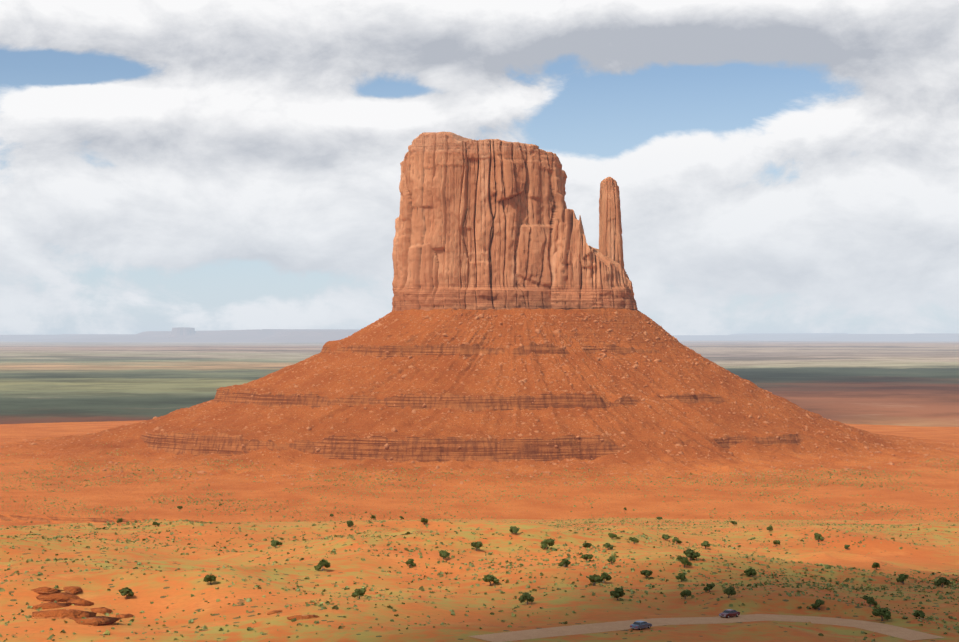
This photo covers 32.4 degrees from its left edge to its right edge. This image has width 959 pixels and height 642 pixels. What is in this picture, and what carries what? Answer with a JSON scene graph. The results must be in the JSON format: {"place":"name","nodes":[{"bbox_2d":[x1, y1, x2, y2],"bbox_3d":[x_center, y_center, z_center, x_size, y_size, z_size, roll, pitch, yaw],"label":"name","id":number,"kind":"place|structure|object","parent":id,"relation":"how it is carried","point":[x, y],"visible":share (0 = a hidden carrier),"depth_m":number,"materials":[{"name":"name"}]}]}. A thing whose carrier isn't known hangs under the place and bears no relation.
{"place":"outdoors","nodes":[
{"label":"outdoors","id":0,"kind":"place"},
{"bbox_2d":[0,308,958,525],"bbox_3d":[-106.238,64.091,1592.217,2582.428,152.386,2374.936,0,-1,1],"label":"talus slope","id":1,"kind":"structure","parent":0,"point":[338,449],"depth_m":1369.28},
{"bbox_2d":[0,311,958,485],"bbox_3d":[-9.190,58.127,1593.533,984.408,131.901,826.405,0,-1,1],"label":"boulders","id":2,"kind":"object","parent":1,"relation":"on","point":[386,445],"visible":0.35,"depth_m":1455.53,"materials":[{"name":"orange stone"}]},
{"bbox_2d":[392,132,637,310],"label":"butte","id":3,"kind":"object","parent":1,"relation":"on","point":[487,224],"visible":0.94,"depth_m":1559.63,"materials":[{"name":"stone"}]},
{"bbox_2d":[0,340,958,641],"bbox_3d":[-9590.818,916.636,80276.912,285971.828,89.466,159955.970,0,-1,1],"label":"desert ground","id":4,"kind":"structure","parent":0,"point":[842,382],"depth_m":451.05,"materials":[{"name":"orange sand"}]},
{"bbox_2d":[119,587,133,597],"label":"juniper tree","id":5,"kind":"object","parent":4,"relation":"on","point":[126,591],"visible":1,"depth_m":351.98,"materials":[{"name":"green plant"}]},
{"bbox_2d":[31,586,318,625],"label":"sandstone outcrop","id":6,"kind":"object","parent":4,"relation":"on","point":[51,596],"visible":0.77,"depth_m":337.10,"materials":[{"name":"orange stone"}]},
{"bbox_2d":[203,575,215,584],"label":"juniper tree","id":7,"kind":"object","parent":4,"relation":"on","point":[209,578],"visible":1,"depth_m":356.14,"materials":[{"name":"green plant"}]},
{"bbox_2d":[271,540,281,547],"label":"juniper tree","id":8,"kind":"object","parent":4,"relation":"on","point":[275,543],"visible":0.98,"depth_m":473.32,"materials":[{"name":"green plant"}]},
{"bbox_2d":[314,559,330,570],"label":"juniper tree","id":9,"kind":"object","parent":4,"relation":"on","point":[324,563],"visible":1,"depth_m":398.51,"materials":[{"name":"green plant"}]},
{"bbox_2d":[347,520,353,526],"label":"juniper tree","id":10,"kind":"object","parent":4,"relation":"on","point":[350,523],"visible":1,"depth_m":579.97,"materials":[{"name":"green plant"}]},
{"bbox_2d":[351,588,366,598],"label":"juniper tree","id":11,"kind":"object","parent":4,"relation":"on","point":[359,592],"visible":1,"depth_m":344.86,"materials":[{"name":"green plant"}]},
{"bbox_2d":[405,559,415,566],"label":"juniper tree","id":12,"kind":"object","parent":4,"relation":"on","point":[410,562],"visible":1,"depth_m":415.70,"materials":[{"name":"green plant"}]},
{"bbox_2d":[421,518,427,524],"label":"juniper tree","id":13,"kind":"object","parent":4,"relation":"on","point":[424,520],"visible":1,"depth_m":584.05,"materials":[{"name":"green plant"}]},
{"bbox_2d":[439,550,449,558],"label":"juniper tree","id":14,"kind":"object","parent":4,"relation":"on","point":[444,554],"visible":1,"depth_m":424.16,"materials":[{"name":"green plant"}]},
{"bbox_2d":[471,542,482,550],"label":"juniper tree","id":15,"kind":"object","parent":4,"relation":"on","point":[476,545],"visible":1,"depth_m":447.44,"materials":[{"name":"green plant"}]},
{"bbox_2d":[0,443,958,641],"bbox_3d":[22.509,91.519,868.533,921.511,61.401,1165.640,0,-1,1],"label":"desert shrubs","id":16,"kind":"object","parent":4,"relation":"on","point":[632,591],"visible":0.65,"depth_m":467.57,"materials":[{"name":"green plant"}]},
{"bbox_2d":[482,574,498,585],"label":"juniper tree","id":17,"kind":"object","parent":4,"relation":"on","point":[489,578],"visible":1,"depth_m":381.64,"materials":[{"name":"green plant"}]},
{"bbox_2d":[509,526,518,533],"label":"juniper tree","id":18,"kind":"object","parent":4,"relation":"on","point":[514,529],"visible":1,"depth_m":467.97,"materials":[{"name":"green plant"}]},
{"bbox_2d":[518,592,533,604],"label":"juniper tree","id":19,"kind":"object","parent":4,"relation":"on","point":[525,596],"visible":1,"depth_m":348.26,"materials":[{"name":"green plant"}]},
{"bbox_2d":[540,538,554,548],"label":"juniper tree","id":20,"kind":"object","parent":4,"relation":"on","point":[545,543],"visible":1,"depth_m":450.38,"materials":[{"name":"green plant"}]},
{"bbox_2d":[558,558,570,566],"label":"juniper tree","id":21,"kind":"object","parent":4,"relation":"on","point":[564,561],"visible":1,"depth_m":404.00,"materials":[{"name":"green plant"}]},
{"bbox_2d":[581,554,592,560],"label":"juniper tree","id":22,"kind":"object","parent":4,"relation":"on","point":[587,556],"visible":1,"depth_m":423.36,"materials":[{"name":"green plant"}]},
{"bbox_2d":[582,542,591,549],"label":"juniper tree","id":23,"kind":"object","parent":4,"relation":"on","point":[587,545],"visible":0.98,"depth_m":452.75,"materials":[{"name":"green plant"}]},
{"bbox_2d":[589,575,600,585],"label":"juniper tree","id":24,"kind":"object","parent":4,"relation":"on","point":[593,579],"visible":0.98,"depth_m":374.97,"materials":[{"name":"green plant"}]},
{"bbox_2d":[601,572,611,582],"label":"juniper tree","id":25,"kind":"object","parent":4,"relation":"on","point":[606,576],"visible":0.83,"depth_m":382.70,"materials":[{"name":"green plant"}]},
{"bbox_2d":[603,543,612,549],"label":"juniper tree","id":26,"kind":"object","parent":4,"relation":"on","point":[606,545],"visible":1,"depth_m":452.86,"materials":[{"name":"green plant"}]},
{"bbox_2d":[607,556,615,563],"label":"juniper tree","id":27,"kind":"object","parent":4,"relation":"on","point":[611,559],"visible":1,"depth_m":415.80,"materials":[{"name":"green plant"}]},
{"bbox_2d":[608,533,616,538],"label":"juniper tree","id":28,"kind":"object","parent":4,"relation":"on","point":[612,535],"visible":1,"depth_m":477.56,"materials":[{"name":"green plant"}]},
{"bbox_2d":[610,587,624,599],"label":"juniper tree","id":29,"kind":"object","parent":4,"relation":"on","point":[617,593],"visible":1,"depth_m":348.65,"materials":[{"name":"green plant"}]},
{"bbox_2d":[629,537,638,543],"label":"juniper tree","id":30,"kind":"object","parent":4,"relation":"on","point":[634,539],"visible":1,"depth_m":472.42,"materials":[{"name":"green plant"}]},
{"bbox_2d":[640,570,652,578],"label":"juniper tree","id":31,"kind":"object","parent":4,"relation":"on","point":[646,572],"visible":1,"depth_m":391.61,"materials":[{"name":"green plant"}]},
{"bbox_2d":[662,534,670,539],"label":"juniper tree","id":32,"kind":"object","parent":4,"relation":"on","point":[666,536],"visible":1,"depth_m":555.68,"materials":[{"name":"green plant"}]},
{"bbox_2d":[672,537,681,543],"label":"juniper tree","id":33,"kind":"object","parent":4,"relation":"on","point":[677,540],"visible":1,"depth_m":545.85,"materials":[{"name":"green plant"}]},
{"bbox_2d":[676,573,685,581],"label":"juniper tree","id":34,"kind":"object","parent":4,"relation":"on","point":[681,576],"visible":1,"depth_m":387.21,"materials":[{"name":"green plant"}]},
{"bbox_2d":[676,555,691,567],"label":"juniper tree","id":35,"kind":"object","parent":4,"relation":"on","point":[684,561],"visible":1,"depth_m":407.97,"materials":[{"name":"green plant"}]},
{"bbox_2d":[680,590,690,598],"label":"juniper tree","id":36,"kind":"object","parent":4,"relation":"on","point":[685,593],"visible":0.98,"depth_m":353.76,"materials":[{"name":"green plant"}]},
{"bbox_2d":[683,549,697,559],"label":"juniper tree","id":37,"kind":"object","parent":4,"relation":"on","point":[689,553],"visible":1,"depth_m":418.45,"materials":[{"name":"green plant"}]},
{"bbox_2d":[701,541,709,548],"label":"juniper tree","id":38,"kind":"object","parent":4,"relation":"on","point":[706,543],"visible":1,"depth_m":542.39,"materials":[{"name":"green plant"}]},
{"bbox_2d":[703,583,715,591],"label":"juniper tree","id":39,"kind":"object","parent":4,"relation":"on","point":[709,587],"visible":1,"depth_m":360.40,"materials":[{"name":"green plant"}]},
{"bbox_2d":[723,586,735,597],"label":"juniper tree","id":40,"kind":"object","parent":4,"relation":"on","point":[730,591],"visible":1,"depth_m":347.30,"materials":[{"name":"green plant"}]},
{"bbox_2d":[744,568,755,575],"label":"juniper tree","id":41,"kind":"object","parent":4,"relation":"on","point":[746,572],"visible":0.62,"depth_m":400.12,"materials":[{"name":"green plant"}]},
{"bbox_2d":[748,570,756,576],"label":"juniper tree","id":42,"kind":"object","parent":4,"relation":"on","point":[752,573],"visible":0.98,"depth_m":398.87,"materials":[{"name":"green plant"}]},
{"bbox_2d":[811,599,824,609],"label":"juniper tree","id":43,"kind":"object","parent":4,"relation":"on","point":[818,602],"visible":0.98,"depth_m":342.21,"materials":[{"name":"green plant"}]},
{"bbox_2d":[814,533,823,541],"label":"juniper tree","id":44,"kind":"object","parent":4,"relation":"on","point":[817,536],"visible":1,"depth_m":576.49,"materials":[{"name":"green plant"}]},
{"bbox_2d":[863,595,876,606],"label":"juniper tree","id":45,"kind":"object","parent":4,"relation":"on","point":[870,601],"visible":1,"depth_m":350.59,"materials":[{"name":"green plant"}]},
{"bbox_2d":[872,562,879,569],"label":"juniper tree","id":46,"kind":"object","parent":4,"relation":"on","point":[875,565],"visible":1,"depth_m":465.48,"materials":[{"name":"green plant"}]},
{"bbox_2d":[872,608,890,620],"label":"juniper tree","id":47,"kind":"object","parent":4,"relation":"on","point":[885,613],"visible":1,"depth_m":331.83,"materials":[{"name":"green plant"}]},
{"bbox_2d":[896,574,908,583],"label":"juniper tree","id":48,"kind":"object","parent":4,"relation":"on","point":[902,578],"visible":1,"depth_m":418.37,"materials":[{"name":"green plant"}]},
{"bbox_2d":[913,610,924,618],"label":"juniper tree","id":49,"kind":"object","parent":4,"relation":"on","point":[919,614],"visible":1,"depth_m":332.26,"materials":[{"name":"green plant"}]},
{"bbox_2d":[934,577,950,586],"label":"juniper tree","id":50,"kind":"object","parent":4,"relation":"on","point":[943,580],"visible":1,"depth_m":409.76,"materials":[{"name":"green plant"}]},
{"bbox_2d":[0,327,958,342],"bbox_3d":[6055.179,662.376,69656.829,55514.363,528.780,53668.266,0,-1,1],"label":"distant mesas","id":51,"kind":"structure","parent":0,"point":[182,334],"depth_m":50351.09,"materials":[{"name":"grey stone"}]},
{"bbox_2d":[0,0,958,334],"label":"sky","id":52,"kind":"structure","parent":0,"point":[777,166],"materials":[{"name":"white"}]},
{"bbox_2d":[468,614,943,641],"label":"dirt road","id":53,"kind":"structure","parent":0,"point":[898,632],"depth_m":318.29,"materials":[{"name":"soil"}]},
{"bbox_2d":[630,621,651,629],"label":"blue hatchback car","id":54,"kind":"object","parent":53,"relation":"on","point":[639,625],"visible":1,"depth_m":308.28,"materials":[{"name":"blue paint"}]},
{"bbox_2d":[719,609,739,617],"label":"car","id":55,"kind":"object","parent":53,"relation":"on","point":[727,613],"visible":0.98,"depth_m":328.93,"materials":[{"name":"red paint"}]}
]}

